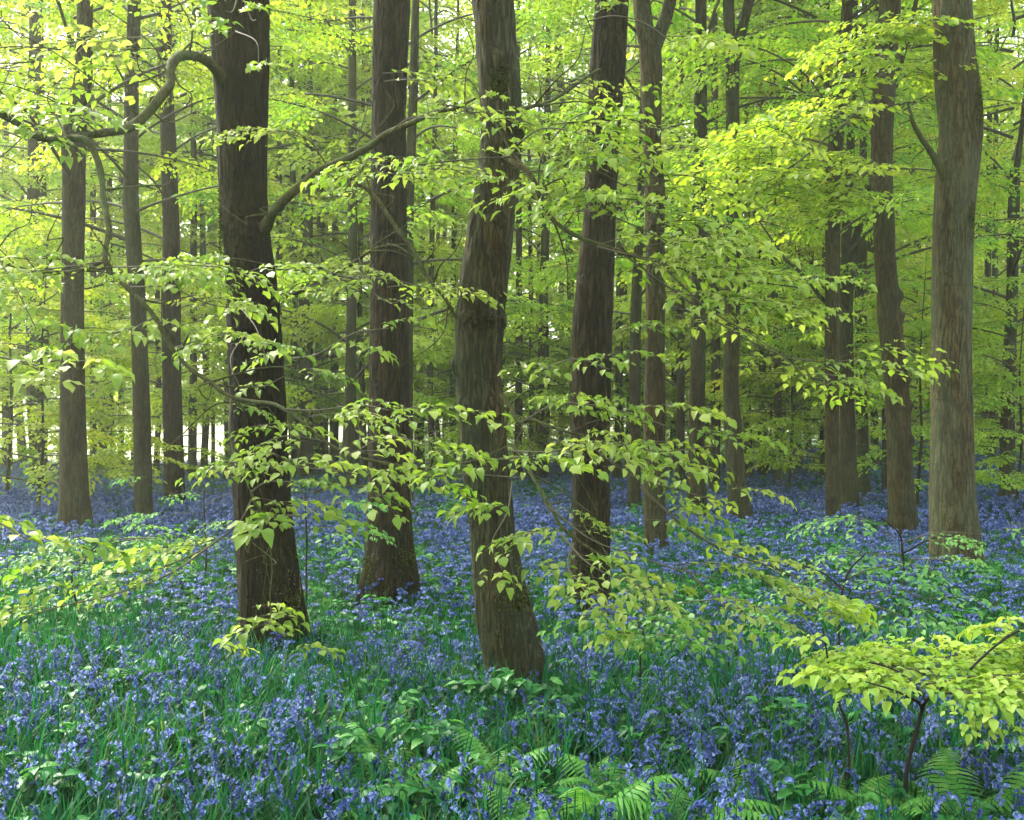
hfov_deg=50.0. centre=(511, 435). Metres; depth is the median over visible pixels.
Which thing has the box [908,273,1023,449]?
young beech
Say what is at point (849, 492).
beech tree
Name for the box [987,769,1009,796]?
bluebell
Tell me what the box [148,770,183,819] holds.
bluebell
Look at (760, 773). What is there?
bluebell
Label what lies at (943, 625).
beech sapling
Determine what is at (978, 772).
bluebell
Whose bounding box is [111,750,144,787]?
bluebell
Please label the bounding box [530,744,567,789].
bluebell
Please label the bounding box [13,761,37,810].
bluebell
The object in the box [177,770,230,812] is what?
bluebell
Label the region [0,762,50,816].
bluebell
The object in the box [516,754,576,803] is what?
bluebell
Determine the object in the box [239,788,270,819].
bluebell
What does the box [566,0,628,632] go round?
beech tree
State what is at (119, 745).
bluebell
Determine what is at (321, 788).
bluebell
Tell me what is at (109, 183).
beech tree
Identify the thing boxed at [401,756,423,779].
bluebell
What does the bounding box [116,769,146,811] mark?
bluebell
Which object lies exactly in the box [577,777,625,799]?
bluebell
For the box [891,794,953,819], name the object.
bluebell
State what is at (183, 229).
beech tree
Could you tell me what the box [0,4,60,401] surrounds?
beech tree
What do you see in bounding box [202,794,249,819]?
bluebell
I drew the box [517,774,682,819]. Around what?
fern
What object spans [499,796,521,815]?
bluebell
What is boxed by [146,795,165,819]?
bluebell
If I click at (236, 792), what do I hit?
bluebell
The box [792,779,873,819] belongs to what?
bluebell
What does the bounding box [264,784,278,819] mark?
bluebell
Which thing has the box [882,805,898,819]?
bluebell
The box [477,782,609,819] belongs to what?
fern
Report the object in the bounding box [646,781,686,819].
bluebell
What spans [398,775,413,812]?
bluebell
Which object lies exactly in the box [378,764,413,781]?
bluebell
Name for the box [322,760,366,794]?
bluebell
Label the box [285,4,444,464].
beech tree
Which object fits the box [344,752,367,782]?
bluebell
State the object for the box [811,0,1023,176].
beech tree
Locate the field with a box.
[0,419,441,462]
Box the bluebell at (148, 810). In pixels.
[144,804,153,819]
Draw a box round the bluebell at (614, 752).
[597,743,624,781]
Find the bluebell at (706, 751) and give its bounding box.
[677,749,715,798]
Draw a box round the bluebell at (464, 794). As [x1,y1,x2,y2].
[460,792,490,815]
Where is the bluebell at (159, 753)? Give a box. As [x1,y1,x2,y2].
[148,745,202,798]
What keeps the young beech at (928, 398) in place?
on the ground at (176, 813)
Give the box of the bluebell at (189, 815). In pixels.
[183,807,207,819]
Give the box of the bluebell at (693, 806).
[677,802,702,819]
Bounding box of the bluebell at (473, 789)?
[466,777,517,819]
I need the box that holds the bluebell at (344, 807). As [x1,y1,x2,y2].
[302,793,351,819]
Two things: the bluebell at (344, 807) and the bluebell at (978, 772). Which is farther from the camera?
the bluebell at (978, 772)
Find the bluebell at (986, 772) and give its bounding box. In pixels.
[968,762,1010,812]
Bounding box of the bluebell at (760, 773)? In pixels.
[758,771,781,819]
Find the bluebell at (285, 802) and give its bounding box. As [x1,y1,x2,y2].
[262,788,293,819]
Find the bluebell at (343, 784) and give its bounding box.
[330,770,370,793]
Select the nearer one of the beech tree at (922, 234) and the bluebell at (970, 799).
the bluebell at (970, 799)
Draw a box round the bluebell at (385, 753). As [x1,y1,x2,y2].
[357,751,388,782]
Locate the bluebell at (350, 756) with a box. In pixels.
[330,753,361,778]
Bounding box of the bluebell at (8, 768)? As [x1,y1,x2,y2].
[3,762,22,817]
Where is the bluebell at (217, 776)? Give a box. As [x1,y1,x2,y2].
[192,771,225,819]
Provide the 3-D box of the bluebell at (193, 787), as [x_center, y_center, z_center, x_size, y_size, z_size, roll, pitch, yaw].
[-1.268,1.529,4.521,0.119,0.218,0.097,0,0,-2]
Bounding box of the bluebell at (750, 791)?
[740,782,756,819]
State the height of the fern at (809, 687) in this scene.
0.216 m
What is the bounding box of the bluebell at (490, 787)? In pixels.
[465,768,506,814]
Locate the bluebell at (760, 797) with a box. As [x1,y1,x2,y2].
[757,795,776,819]
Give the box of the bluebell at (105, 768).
[88,761,126,808]
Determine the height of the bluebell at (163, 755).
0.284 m
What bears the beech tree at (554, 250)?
on the ground at (176, 813)
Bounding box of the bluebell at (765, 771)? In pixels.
[755,766,831,816]
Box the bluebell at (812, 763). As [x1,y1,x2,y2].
[768,760,819,780]
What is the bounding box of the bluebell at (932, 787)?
[908,777,972,817]
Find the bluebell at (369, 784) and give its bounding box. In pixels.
[343,779,400,819]
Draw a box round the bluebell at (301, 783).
[267,780,318,819]
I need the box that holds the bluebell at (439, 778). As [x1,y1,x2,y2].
[429,772,458,814]
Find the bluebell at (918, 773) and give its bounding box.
[899,759,928,795]
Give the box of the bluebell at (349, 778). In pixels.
[338,770,378,814]
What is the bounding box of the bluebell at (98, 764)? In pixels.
[77,760,116,800]
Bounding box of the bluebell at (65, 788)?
[38,767,75,815]
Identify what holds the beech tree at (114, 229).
on the ground at (176, 813)
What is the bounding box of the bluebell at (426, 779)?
[421,776,438,819]
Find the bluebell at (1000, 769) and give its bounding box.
[981,762,1009,806]
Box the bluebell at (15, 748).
[4,745,18,775]
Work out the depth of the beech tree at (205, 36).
37.53 m
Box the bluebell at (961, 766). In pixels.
[924,750,979,800]
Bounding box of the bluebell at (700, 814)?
[696,803,705,819]
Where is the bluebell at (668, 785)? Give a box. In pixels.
[643,783,684,819]
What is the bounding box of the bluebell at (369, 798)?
[339,795,404,819]
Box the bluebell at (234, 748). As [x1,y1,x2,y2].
[207,744,248,777]
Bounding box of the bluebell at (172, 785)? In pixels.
[161,778,212,818]
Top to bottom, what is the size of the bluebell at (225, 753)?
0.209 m
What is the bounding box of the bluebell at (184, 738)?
[173,736,208,788]
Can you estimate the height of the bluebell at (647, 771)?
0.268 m
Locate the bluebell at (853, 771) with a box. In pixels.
[844,767,877,811]
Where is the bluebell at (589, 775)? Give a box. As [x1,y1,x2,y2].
[584,772,613,796]
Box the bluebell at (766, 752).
[764,750,799,778]
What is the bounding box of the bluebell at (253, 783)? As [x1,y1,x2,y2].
[202,775,263,819]
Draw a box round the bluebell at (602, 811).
[596,800,616,819]
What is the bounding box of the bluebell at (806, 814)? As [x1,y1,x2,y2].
[794,804,812,819]
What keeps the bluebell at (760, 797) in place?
on the ground at (176, 813)
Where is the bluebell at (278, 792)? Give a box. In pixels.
[254,785,302,819]
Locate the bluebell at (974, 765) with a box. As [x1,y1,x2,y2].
[949,761,990,798]
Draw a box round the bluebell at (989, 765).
[984,762,994,800]
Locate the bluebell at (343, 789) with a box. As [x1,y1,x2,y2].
[334,785,348,819]
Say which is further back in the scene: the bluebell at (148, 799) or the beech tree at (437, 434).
the beech tree at (437, 434)
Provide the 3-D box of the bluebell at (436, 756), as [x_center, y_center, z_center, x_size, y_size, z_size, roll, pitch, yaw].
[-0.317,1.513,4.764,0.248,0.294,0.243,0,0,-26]
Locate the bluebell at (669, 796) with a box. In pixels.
[662,791,696,817]
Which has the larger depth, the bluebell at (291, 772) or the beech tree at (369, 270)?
the beech tree at (369, 270)
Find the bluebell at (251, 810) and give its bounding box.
[248,803,273,819]
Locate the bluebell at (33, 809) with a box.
[27,804,57,819]
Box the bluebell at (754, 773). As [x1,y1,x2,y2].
[740,764,778,818]
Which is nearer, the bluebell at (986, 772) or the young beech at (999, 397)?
the bluebell at (986, 772)
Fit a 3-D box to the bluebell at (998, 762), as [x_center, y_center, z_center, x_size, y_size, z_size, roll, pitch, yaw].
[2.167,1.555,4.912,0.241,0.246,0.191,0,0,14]
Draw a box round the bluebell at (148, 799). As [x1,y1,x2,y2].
[132,779,170,812]
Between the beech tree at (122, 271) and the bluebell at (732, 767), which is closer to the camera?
the bluebell at (732, 767)
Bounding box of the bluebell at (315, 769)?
[305,766,330,783]
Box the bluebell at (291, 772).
[264,752,312,804]
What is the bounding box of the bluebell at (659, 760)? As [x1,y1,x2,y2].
[645,749,683,785]
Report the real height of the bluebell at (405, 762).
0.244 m
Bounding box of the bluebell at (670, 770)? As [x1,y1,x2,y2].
[666,769,685,799]
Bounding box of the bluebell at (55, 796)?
[38,784,76,819]
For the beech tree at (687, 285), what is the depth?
63.08 m
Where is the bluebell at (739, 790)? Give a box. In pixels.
[736,787,746,816]
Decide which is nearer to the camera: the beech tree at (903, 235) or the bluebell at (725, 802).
the bluebell at (725, 802)
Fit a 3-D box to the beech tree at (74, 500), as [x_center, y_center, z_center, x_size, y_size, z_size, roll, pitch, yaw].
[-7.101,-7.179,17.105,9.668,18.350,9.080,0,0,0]
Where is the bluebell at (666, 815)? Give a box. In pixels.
[654,808,670,819]
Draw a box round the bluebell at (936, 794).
[902,791,951,819]
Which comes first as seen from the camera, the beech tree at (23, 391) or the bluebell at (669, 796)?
the bluebell at (669, 796)
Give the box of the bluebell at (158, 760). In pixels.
[155,757,189,810]
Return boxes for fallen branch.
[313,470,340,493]
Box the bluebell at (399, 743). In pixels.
[373,740,410,770]
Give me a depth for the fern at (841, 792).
4.47 m
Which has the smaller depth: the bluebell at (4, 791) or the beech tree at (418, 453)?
the bluebell at (4, 791)
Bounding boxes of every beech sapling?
[0,524,225,627]
[99,476,231,578]
[291,495,396,607]
[533,584,792,690]
[746,553,1014,655]
[772,598,876,788]
[776,616,1023,802]
[782,513,1023,598]
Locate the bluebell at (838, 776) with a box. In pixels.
[832,765,851,802]
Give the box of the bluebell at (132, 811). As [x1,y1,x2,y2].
[115,796,138,819]
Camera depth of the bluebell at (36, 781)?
4.52 m
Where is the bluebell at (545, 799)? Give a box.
[516,795,554,817]
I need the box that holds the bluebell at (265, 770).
[234,768,267,818]
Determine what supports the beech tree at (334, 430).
on the ground at (176, 813)
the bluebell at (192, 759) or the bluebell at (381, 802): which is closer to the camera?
the bluebell at (381, 802)
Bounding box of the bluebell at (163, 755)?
[156,743,181,803]
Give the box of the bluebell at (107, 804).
[97,782,111,818]
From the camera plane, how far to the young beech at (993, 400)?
21.98 m
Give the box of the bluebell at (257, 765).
[255,763,296,810]
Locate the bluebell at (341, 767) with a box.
[302,763,350,819]
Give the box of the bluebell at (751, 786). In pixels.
[741,785,771,819]
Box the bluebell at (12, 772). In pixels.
[0,769,30,816]
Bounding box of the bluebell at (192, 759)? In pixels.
[179,752,223,807]
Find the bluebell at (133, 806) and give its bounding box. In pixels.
[114,794,168,817]
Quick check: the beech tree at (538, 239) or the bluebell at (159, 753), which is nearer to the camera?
the bluebell at (159, 753)
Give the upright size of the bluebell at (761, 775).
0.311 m
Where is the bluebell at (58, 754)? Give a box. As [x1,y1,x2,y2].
[37,748,75,802]
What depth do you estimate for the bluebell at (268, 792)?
4.44 m
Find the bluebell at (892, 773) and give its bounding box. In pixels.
[879,765,920,806]
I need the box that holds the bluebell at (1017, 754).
[1012,752,1023,788]
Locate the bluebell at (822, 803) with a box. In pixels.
[806,798,831,819]
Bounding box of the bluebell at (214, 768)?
[185,765,232,815]
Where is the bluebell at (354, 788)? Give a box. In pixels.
[332,778,359,811]
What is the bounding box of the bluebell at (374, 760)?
[369,745,408,778]
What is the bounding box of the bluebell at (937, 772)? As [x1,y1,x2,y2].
[928,769,967,806]
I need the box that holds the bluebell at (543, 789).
[539,788,547,805]
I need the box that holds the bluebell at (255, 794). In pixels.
[253,793,275,818]
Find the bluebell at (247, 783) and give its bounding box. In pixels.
[205,778,252,819]
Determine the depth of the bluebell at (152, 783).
4.36 m
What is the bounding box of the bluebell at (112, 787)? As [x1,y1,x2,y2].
[104,768,127,818]
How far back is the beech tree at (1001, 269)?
64.00 m
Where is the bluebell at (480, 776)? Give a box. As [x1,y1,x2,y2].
[455,766,495,818]
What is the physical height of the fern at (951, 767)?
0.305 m
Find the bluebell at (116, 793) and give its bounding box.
[94,777,126,818]
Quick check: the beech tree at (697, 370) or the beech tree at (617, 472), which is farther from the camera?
the beech tree at (617, 472)
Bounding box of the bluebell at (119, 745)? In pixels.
[106,739,141,777]
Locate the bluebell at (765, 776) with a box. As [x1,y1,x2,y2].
[763,774,796,809]
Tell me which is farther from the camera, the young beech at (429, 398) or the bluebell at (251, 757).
the young beech at (429, 398)
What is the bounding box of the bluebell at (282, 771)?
[280,770,300,814]
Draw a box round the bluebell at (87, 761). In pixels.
[80,754,113,799]
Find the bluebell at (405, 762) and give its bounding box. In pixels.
[398,755,406,774]
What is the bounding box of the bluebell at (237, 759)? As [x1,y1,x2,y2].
[192,744,246,805]
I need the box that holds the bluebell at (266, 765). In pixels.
[256,759,287,779]
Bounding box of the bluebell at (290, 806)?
[285,799,297,819]
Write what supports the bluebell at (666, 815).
on the ground at (176, 813)
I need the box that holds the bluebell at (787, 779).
[759,775,795,819]
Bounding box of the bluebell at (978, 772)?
[971,769,994,807]
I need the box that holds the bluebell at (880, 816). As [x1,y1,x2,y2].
[845,802,890,819]
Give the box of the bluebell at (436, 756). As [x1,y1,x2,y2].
[411,746,465,781]
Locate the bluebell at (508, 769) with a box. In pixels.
[499,763,551,813]
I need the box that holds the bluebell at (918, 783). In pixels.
[915,781,968,811]
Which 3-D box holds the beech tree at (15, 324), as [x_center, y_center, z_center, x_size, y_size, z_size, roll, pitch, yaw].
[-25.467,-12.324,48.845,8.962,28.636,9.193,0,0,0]
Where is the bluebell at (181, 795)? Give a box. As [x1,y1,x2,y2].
[169,783,211,814]
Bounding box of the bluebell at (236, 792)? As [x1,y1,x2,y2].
[228,782,262,819]
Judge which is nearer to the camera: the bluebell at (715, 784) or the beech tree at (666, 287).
the bluebell at (715, 784)
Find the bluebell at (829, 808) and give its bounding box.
[825,806,841,819]
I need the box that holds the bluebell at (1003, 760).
[993,757,1005,802]
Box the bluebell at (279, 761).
[265,746,284,785]
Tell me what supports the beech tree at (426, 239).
on the ground at (176, 813)
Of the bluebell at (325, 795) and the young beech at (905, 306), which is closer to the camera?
the bluebell at (325, 795)
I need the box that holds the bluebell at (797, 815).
[785,810,844,819]
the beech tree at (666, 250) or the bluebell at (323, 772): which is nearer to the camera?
the bluebell at (323, 772)
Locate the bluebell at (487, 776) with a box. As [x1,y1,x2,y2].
[455,761,504,819]
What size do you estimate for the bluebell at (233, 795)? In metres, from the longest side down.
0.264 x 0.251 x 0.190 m
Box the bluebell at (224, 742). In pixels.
[222,738,247,784]
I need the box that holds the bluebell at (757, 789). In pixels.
[750,779,771,816]
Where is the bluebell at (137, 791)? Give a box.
[117,787,151,817]
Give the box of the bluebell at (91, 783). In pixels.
[70,773,134,819]
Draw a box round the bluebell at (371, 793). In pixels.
[339,790,378,815]
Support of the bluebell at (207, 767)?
on the ground at (176, 813)
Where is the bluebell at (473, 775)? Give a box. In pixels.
[446,765,485,815]
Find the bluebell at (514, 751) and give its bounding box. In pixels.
[507,749,568,806]
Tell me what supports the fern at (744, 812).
on the ground at (176, 813)
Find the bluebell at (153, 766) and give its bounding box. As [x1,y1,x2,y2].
[142,757,162,799]
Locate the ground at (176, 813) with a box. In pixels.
[2,437,1023,819]
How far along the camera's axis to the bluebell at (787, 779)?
4.41 m
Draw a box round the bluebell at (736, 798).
[718,790,760,819]
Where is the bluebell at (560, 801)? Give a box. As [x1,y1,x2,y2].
[504,788,571,819]
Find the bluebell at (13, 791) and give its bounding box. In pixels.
[2,783,31,813]
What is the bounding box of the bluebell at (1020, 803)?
[990,787,1023,819]
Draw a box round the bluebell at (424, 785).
[418,768,437,817]
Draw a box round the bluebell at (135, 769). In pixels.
[105,764,140,795]
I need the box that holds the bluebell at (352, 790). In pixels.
[323,786,390,819]
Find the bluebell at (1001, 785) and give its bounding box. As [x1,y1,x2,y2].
[976,781,1020,817]
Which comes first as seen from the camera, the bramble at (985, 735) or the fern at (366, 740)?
the fern at (366, 740)
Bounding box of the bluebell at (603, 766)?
[601,764,632,781]
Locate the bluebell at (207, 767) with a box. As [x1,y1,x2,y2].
[179,763,213,798]
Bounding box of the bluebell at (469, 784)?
[457,769,481,803]
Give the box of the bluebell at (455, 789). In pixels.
[427,778,477,819]
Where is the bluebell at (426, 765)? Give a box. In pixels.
[400,762,434,817]
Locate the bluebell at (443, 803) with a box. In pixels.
[440,801,455,819]
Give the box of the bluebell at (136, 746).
[123,742,150,782]
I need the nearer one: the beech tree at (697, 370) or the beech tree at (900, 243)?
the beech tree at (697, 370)
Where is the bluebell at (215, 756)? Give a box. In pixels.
[202,749,253,803]
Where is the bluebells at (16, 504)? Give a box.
[0,438,1023,819]
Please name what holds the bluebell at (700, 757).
on the ground at (176, 813)
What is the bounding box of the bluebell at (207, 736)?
[175,729,228,791]
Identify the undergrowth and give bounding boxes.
[0,449,1023,819]
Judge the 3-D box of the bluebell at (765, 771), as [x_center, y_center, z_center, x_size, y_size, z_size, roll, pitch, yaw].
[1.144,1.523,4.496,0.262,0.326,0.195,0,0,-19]
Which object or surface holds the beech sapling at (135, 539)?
on the ground at (176, 813)
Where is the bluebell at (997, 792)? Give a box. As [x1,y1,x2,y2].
[988,766,1015,793]
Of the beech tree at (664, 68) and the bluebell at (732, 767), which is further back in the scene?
the beech tree at (664, 68)
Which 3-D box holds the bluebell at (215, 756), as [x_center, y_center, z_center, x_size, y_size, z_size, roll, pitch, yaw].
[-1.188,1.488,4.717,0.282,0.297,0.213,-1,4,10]
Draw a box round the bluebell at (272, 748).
[222,739,279,808]
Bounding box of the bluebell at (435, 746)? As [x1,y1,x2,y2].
[422,744,440,762]
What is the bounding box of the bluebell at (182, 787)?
[177,784,246,818]
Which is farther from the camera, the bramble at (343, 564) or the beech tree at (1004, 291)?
the beech tree at (1004, 291)
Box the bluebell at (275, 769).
[246,764,308,806]
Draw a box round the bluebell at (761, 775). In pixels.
[748,762,779,819]
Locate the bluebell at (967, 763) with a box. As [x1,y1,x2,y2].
[950,752,991,806]
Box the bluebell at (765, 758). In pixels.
[762,756,805,818]
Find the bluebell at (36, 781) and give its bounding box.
[17,780,50,819]
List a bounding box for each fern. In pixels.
[206,732,256,760]
[313,720,449,796]
[332,762,471,819]
[433,722,563,793]
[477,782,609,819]
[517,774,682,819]
[551,753,671,798]
[587,782,782,819]
[626,672,681,693]
[669,699,743,742]
[687,758,798,804]
[746,706,806,733]
[776,765,929,819]
[787,678,836,701]
[801,779,931,819]
[886,747,1023,819]
[925,762,1023,819]
[934,701,1014,740]
[958,618,1008,637]
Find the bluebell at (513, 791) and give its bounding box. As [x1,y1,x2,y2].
[500,784,525,818]
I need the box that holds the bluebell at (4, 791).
[0,786,20,816]
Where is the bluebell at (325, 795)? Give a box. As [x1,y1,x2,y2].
[322,784,354,819]
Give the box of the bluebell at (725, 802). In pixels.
[694,797,732,819]
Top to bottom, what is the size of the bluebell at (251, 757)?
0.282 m
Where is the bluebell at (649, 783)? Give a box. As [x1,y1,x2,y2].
[637,777,703,819]
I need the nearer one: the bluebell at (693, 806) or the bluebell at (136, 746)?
the bluebell at (693, 806)
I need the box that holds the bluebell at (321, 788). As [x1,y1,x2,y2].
[275,784,338,819]
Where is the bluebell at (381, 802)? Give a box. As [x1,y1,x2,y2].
[374,796,394,819]
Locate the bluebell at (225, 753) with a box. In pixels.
[220,751,243,793]
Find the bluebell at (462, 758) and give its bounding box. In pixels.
[456,752,475,813]
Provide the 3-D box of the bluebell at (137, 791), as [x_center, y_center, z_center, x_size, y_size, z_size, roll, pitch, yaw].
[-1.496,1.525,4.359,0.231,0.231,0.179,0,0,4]
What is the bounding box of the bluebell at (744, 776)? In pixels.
[728,771,765,801]
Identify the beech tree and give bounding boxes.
[0,0,98,367]
[0,0,206,489]
[0,0,211,418]
[0,0,329,510]
[0,0,344,535]
[0,0,361,482]
[0,0,372,524]
[0,0,608,662]
[0,1,215,470]
[0,1,223,470]
[0,3,220,462]
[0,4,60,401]
[0,10,126,467]
[0,19,130,467]
[1,237,57,374]
[8,1,316,478]
[10,8,209,453]
[22,1,297,470]
[47,0,339,474]
[55,0,371,479]
[95,8,419,325]
[102,0,438,473]
[112,9,330,467]
[113,12,370,169]
[125,12,329,418]
[139,59,314,424]
[160,0,453,478]
[171,0,643,514]
[173,0,522,490]
[181,0,454,471]
[197,6,441,468]
[207,82,343,455]
[211,0,441,469]
[216,0,478,477]
[268,0,475,419]
[269,0,456,459]
[281,0,580,467]
[283,0,477,466]
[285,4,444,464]
[286,35,449,426]
[298,13,435,460]
[300,0,959,706]
[321,0,577,477]
[330,0,525,465]
[338,2,522,460]
[344,0,641,447]
[354,0,424,618]
[407,0,587,414]
[409,31,508,462]
[410,0,628,479]
[413,0,579,400]
[415,1,691,455]
[419,0,629,470]
[425,46,532,461]
[434,0,639,481]
[456,16,577,458]
[460,0,761,482]
[503,0,854,510]
[505,53,581,424]
[506,27,643,456]
[514,0,690,399]
[515,0,754,527]
[515,0,907,524]
[520,0,694,468]
[524,0,854,490]
[525,8,792,403]
[526,1,782,472]
[545,0,901,493]
[551,77,689,415]
[555,157,671,455]
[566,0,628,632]
[568,37,789,416]
[584,1,917,480]
[585,0,908,261]
[586,0,934,489]
[612,0,928,484]
[613,18,766,424]
[620,0,1023,529]
[621,0,1023,513]
[627,0,676,567]
[662,0,1023,486]
[662,5,802,466]
[664,0,1021,423]
[666,0,931,476]
[666,47,819,431]
[669,0,1012,541]
[675,0,933,477]
[688,1,842,406]
[705,0,1023,500]
[707,0,1023,504]
[710,6,930,458]
[721,3,900,452]
[740,0,1023,468]
[758,1,936,414]
[778,89,930,411]
[806,0,1023,501]
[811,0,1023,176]
[814,0,1023,446]
[858,0,1023,456]
[892,0,985,583]
[893,2,1023,397]
[895,14,1014,438]
[896,149,930,301]
[899,5,1023,400]
[900,4,1023,429]
[901,0,1023,457]
[906,217,983,425]
[921,34,1023,438]
[974,2,1023,435]
[975,10,1023,434]
[978,3,1023,385]
[982,1,1023,289]
[998,99,1023,342]
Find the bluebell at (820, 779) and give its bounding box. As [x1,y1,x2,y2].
[780,777,822,815]
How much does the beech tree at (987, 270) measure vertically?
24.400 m
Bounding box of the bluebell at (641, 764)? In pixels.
[591,756,653,814]
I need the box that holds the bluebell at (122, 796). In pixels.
[100,790,141,819]
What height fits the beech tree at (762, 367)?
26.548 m
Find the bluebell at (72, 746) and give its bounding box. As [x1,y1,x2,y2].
[59,741,114,812]
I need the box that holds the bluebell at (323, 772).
[288,764,333,815]
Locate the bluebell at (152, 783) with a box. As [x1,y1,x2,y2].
[106,777,164,815]
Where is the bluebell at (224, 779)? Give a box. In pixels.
[221,769,267,819]
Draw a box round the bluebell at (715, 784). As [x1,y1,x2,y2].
[704,782,729,816]
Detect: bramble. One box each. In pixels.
[14,761,83,804]
[313,720,388,775]
[325,560,350,582]
[359,769,425,816]
[385,718,464,763]
[426,552,451,570]
[445,677,508,723]
[495,668,563,724]
[529,692,589,739]
[667,638,701,666]
[736,695,806,749]
[764,759,817,819]
[968,698,1020,736]
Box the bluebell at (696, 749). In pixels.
[689,746,726,806]
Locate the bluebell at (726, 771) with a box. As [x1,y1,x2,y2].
[718,767,734,797]
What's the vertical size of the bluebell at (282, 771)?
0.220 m
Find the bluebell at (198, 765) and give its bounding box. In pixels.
[188,744,221,805]
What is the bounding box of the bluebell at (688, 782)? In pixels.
[672,773,713,819]
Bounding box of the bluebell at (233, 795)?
[230,785,247,819]
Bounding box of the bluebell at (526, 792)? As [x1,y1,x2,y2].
[505,787,532,813]
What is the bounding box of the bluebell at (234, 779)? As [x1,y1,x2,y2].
[227,777,269,819]
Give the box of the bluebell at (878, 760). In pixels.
[857,757,890,792]
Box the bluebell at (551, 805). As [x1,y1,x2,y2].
[546,801,573,819]
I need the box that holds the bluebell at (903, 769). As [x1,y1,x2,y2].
[890,760,930,797]
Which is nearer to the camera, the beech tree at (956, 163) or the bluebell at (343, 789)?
the bluebell at (343, 789)
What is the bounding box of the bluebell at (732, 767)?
[708,765,735,804]
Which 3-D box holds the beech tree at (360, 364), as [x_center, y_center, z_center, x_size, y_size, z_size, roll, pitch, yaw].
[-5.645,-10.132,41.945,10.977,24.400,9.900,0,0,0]
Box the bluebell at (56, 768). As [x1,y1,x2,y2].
[55,748,71,812]
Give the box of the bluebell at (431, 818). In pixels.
[400,806,444,819]
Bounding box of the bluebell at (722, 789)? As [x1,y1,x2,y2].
[688,777,733,819]
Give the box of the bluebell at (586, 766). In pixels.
[568,753,634,793]
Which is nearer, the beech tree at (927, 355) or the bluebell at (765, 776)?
the bluebell at (765, 776)
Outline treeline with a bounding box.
[0,52,1023,450]
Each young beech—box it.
[0,222,130,492]
[0,237,187,514]
[44,250,230,478]
[207,318,344,465]
[332,294,521,488]
[413,320,537,460]
[440,314,566,452]
[443,274,626,480]
[508,301,643,450]
[524,298,676,463]
[560,298,689,467]
[611,288,757,465]
[665,223,922,494]
[665,302,789,455]
[690,284,819,476]
[722,317,819,444]
[741,288,914,480]
[742,285,820,442]
[799,254,1023,506]
[811,327,881,432]
[839,301,930,449]
[870,263,1023,449]
[881,283,1023,425]
[903,275,1023,511]
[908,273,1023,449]
[972,310,1023,428]
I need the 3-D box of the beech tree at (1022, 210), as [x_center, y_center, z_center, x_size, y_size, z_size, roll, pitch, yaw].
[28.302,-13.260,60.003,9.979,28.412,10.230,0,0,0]
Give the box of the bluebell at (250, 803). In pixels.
[230,796,262,819]
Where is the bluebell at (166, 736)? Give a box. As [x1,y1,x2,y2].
[141,727,177,774]
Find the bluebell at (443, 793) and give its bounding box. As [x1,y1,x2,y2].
[424,789,449,819]
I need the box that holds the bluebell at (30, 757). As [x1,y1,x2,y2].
[24,738,60,765]
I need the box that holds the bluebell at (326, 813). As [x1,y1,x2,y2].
[314,809,335,819]
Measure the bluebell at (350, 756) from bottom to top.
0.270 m
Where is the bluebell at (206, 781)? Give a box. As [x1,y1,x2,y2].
[180,779,230,818]
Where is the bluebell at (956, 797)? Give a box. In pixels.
[954,795,976,819]
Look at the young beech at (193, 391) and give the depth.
26.45 m
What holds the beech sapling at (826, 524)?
on the ground at (176, 813)
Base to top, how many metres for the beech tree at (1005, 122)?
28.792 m
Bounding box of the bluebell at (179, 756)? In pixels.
[163,754,188,816]
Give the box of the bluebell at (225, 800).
[193,788,235,818]
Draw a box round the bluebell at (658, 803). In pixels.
[646,801,668,819]
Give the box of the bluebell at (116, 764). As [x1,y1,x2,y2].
[104,760,166,805]
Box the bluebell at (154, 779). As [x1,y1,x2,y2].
[109,777,156,806]
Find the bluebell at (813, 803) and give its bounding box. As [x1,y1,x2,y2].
[807,800,822,819]
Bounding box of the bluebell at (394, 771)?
[359,764,409,785]
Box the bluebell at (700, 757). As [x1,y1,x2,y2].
[678,753,707,812]
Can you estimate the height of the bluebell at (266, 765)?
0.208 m
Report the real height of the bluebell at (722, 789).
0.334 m
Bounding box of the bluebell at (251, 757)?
[222,745,264,789]
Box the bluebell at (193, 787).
[187,782,218,818]
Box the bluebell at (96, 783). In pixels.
[89,780,114,819]
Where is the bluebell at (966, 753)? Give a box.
[951,746,990,806]
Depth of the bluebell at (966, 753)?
4.83 m
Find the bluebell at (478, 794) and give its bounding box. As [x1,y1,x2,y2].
[430,791,488,818]
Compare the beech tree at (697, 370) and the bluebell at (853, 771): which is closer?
the bluebell at (853, 771)
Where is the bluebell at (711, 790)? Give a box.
[675,782,718,808]
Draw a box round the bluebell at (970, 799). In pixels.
[959,796,982,819]
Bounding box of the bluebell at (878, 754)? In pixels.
[863,748,921,786]
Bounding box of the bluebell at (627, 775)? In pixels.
[614,761,648,807]
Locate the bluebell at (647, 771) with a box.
[623,768,659,810]
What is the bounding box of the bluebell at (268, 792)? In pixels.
[255,782,282,819]
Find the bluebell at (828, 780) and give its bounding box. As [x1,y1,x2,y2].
[818,760,847,805]
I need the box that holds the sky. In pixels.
[0,0,1023,439]
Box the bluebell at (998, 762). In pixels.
[971,755,1003,808]
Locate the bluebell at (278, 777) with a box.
[264,771,299,813]
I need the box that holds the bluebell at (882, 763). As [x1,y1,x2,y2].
[867,751,914,777]
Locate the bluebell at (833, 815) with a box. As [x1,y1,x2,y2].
[825,814,842,819]
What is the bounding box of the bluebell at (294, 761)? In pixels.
[236,754,304,817]
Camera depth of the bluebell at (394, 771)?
4.57 m
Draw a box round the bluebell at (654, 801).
[653,798,706,819]
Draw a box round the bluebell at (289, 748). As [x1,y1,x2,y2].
[279,745,302,804]
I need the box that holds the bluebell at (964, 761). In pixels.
[912,756,977,800]

